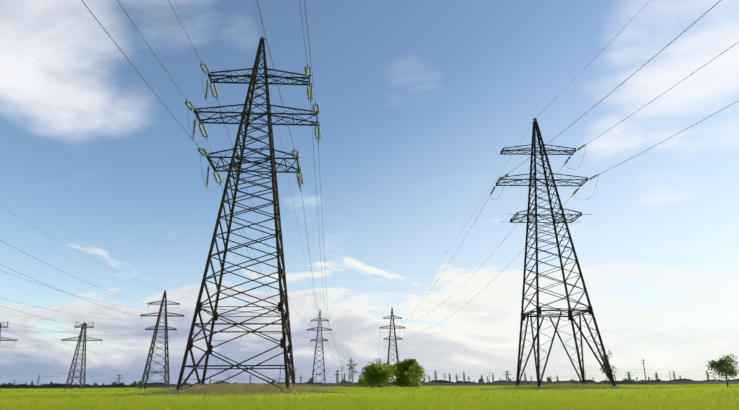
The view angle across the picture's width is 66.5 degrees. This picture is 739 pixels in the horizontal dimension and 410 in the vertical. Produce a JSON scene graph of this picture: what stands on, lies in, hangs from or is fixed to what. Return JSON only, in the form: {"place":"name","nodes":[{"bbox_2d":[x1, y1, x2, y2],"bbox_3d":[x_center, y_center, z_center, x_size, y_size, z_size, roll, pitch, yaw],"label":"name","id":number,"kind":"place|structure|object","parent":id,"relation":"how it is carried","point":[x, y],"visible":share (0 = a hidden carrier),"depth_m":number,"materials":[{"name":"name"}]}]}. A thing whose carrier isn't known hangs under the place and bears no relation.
{"place":"outdoors","nodes":[
{"label":"outdoors","id":0,"kind":"place"},
{"bbox_2d":[0,396,738,409],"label":"field grass","id":1,"kind":"structure","parent":0,"point":[672,403],"depth_m":23.11,"materials":[{"name":"green plant"}]},
{"bbox_2d":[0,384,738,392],"bbox_3d":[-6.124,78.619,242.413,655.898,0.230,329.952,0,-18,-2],"label":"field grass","id":2,"kind":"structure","parent":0,"point":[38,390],"depth_m":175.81,"materials":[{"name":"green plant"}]},
{"bbox_2d":[0,0,738,385],"label":"sky","id":3,"kind":"structure","parent":0,"point":[419,102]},
{"bbox_2d":[0,384,738,404],"bbox_3d":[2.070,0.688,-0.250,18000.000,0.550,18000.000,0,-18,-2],"label":"ground","id":4,"kind":"structure","parent":0,"point":[505,390],"depth_m":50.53,"materials":[{"name":"green plant"}]},
{"bbox_2d":[0,322,17,340],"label":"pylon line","id":5,"kind":"object","parent":4,"relation":"on","point":[4,337],"visible":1,"depth_m":273.25,"materials":[{"name":"grey metal"}]},
{"bbox_2d":[61,322,102,388],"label":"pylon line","id":6,"kind":"object","parent":4,"relation":"on","point":[84,325],"visible":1,"depth_m":273.08,"materials":[{"name":"grey metal"}]},
{"bbox_2d":[140,290,184,388],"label":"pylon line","id":7,"kind":"object","parent":4,"relation":"on","point":[156,329],"visible":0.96,"depth_m":236.59,"materials":[{"name":"grey metal"}]},
{"bbox_2d":[171,37,317,393],"bbox_3d":[-12.625,-0.684,60.965,13.544,40.557,10.640,1,-18,-3],"label":"pylon","id":8,"kind":"object","parent":4,"relation":"on","point":[285,318],"visible":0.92,"depth_m":60.57,"materials":[{"name":"black metal"}]},
{"bbox_2d":[105,382,388,401],"bbox_3d":[-11.716,17.384,52.966,33.215,1.423,31.410,0,-18,-2],"label":"dry grass mound","id":9,"kind":"object","parent":4,"relation":"on","point":[242,387],"depth_m":50.83,"materials":[{"name":"plant"}]},
{"bbox_2d":[307,310,331,386],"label":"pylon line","id":10,"kind":"object","parent":4,"relation":"on","point":[316,338],"visible":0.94,"depth_m":286.78,"materials":[{"name":"grey metal"}]},
{"bbox_2d":[334,370,340,382],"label":"pylon","id":11,"kind":"object","parent":4,"relation":"on","point":[337,374],"visible":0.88,"depth_m":1237.94,"materials":[{"name":"grey metal"}]},
{"bbox_2d":[347,358,354,382],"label":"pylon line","id":12,"kind":"object","parent":4,"relation":"on","point":[350,361],"visible":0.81,"depth_m":781.88,"materials":[{"name":"grey metal"}]},
{"bbox_2d":[347,363,358,386],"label":"thin tree","id":13,"kind":"object","parent":4,"relation":"on","point":[353,371],"visible":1,"depth_m":287.85,"materials":[{"name":"grey plant"}]},
{"bbox_2d":[356,377,367,386],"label":"bush","id":14,"kind":"object","parent":4,"relation":"on","point":[361,382],"visible":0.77,"depth_m":246.35,"materials":[{"name":"green plant"}]},
{"bbox_2d":[0,377,738,387],"bbox_3d":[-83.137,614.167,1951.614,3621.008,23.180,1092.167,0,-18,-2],"label":"tree line","id":15,"kind":"object","parent":4,"relation":"on","point":[310,380],"visible":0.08,"depth_m":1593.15,"materials":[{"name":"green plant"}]},
{"bbox_2d":[0,383,738,388],"bbox_3d":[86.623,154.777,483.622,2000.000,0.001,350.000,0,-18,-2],"label":"rough grass band","id":16,"kind":"object","parent":4,"relation":"on","point":[336,386],"visible":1,"depth_m":397.51,"materials":[{"name":"green plant"}]},
{"bbox_2d":[0,385,738,402],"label":"field weed patches","id":17,"kind":"object","parent":4,"relation":"on","point":[438,388],"visible":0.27,"depth_m":114.94,"materials":[{"name":"green plant"}]},
{"bbox_2d":[361,359,397,387],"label":"bush","id":18,"kind":"object","parent":4,"relation":"on","point":[374,375],"visible":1,"depth_m":194.10,"materials":[{"name":"green plant"}]},
{"bbox_2d":[380,308,404,386],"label":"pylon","id":19,"kind":"object","parent":4,"relation":"on","point":[394,334],"visible":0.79,"depth_m":280.82,"materials":[{"name":"grey metal"}]},
{"bbox_2d":[392,358,427,387],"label":"bush","id":20,"kind":"object","parent":4,"relation":"on","point":[409,372],"visible":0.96,"depth_m":201.05,"materials":[{"name":"green plant"}]},
{"bbox_2d":[228,360,735,386],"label":"poles","id":21,"kind":"object","parent":4,"relation":"on","point":[585,375],"visible":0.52,"depth_m":298.89,"materials":[{"name":"grey"}]},
{"bbox_2d":[495,118,620,388],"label":"pylon","id":22,"kind":"object","parent":4,"relation":"on","point":[541,144],"visible":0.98,"depth_m":79.39,"materials":[{"name":"metal"}]},
{"bbox_2d":[448,382,674,392],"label":"grass","id":23,"kind":"structure","parent":4,"relation":"on","point":[559,387],"depth_m":70.27,"materials":[{"name":"green plant"}]},
{"bbox_2d":[600,350,616,382],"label":"sapling","id":24,"kind":"object","parent":4,"relation":"on","point":[612,368],"visible":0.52,"depth_m":89.85,"materials":[{"name":"brown plant"}]},
{"bbox_2d":[1,3,738,380],"bbox_3d":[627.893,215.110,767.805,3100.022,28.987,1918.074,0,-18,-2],"label":"earth wires","id":25,"kind":"object","parent":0,"point":[449,247],"visible":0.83,"depth_m":372.25,"materials":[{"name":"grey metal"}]},
{"bbox_2d":[6,61,599,343],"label":"insulator strings","id":26,"kind":"object","parent":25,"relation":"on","point":[300,178],"visible":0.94,"depth_m":64.43,"materials":[{"name":"glass"}]},
{"bbox_2d":[0,0,738,381],"bbox_3d":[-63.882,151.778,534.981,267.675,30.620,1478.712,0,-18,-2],"label":"conductors","id":27,"kind":"object","parent":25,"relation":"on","point":[314,166],"visible":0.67,"depth_m":67.18,"materials":[{"name":"grey metal"}]},
{"bbox_2d":[135,381,738,386],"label":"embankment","id":28,"kind":"structure","parent":0,"point":[556,383],"depth_m":608.23,"materials":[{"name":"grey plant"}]},
{"bbox_2d":[706,354,738,386],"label":"tree","id":29,"kind":"object","parent":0,"point":[725,366],"visible":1,"depth_m":146.30,"materials":[{"name":"green plant"}]}
]}

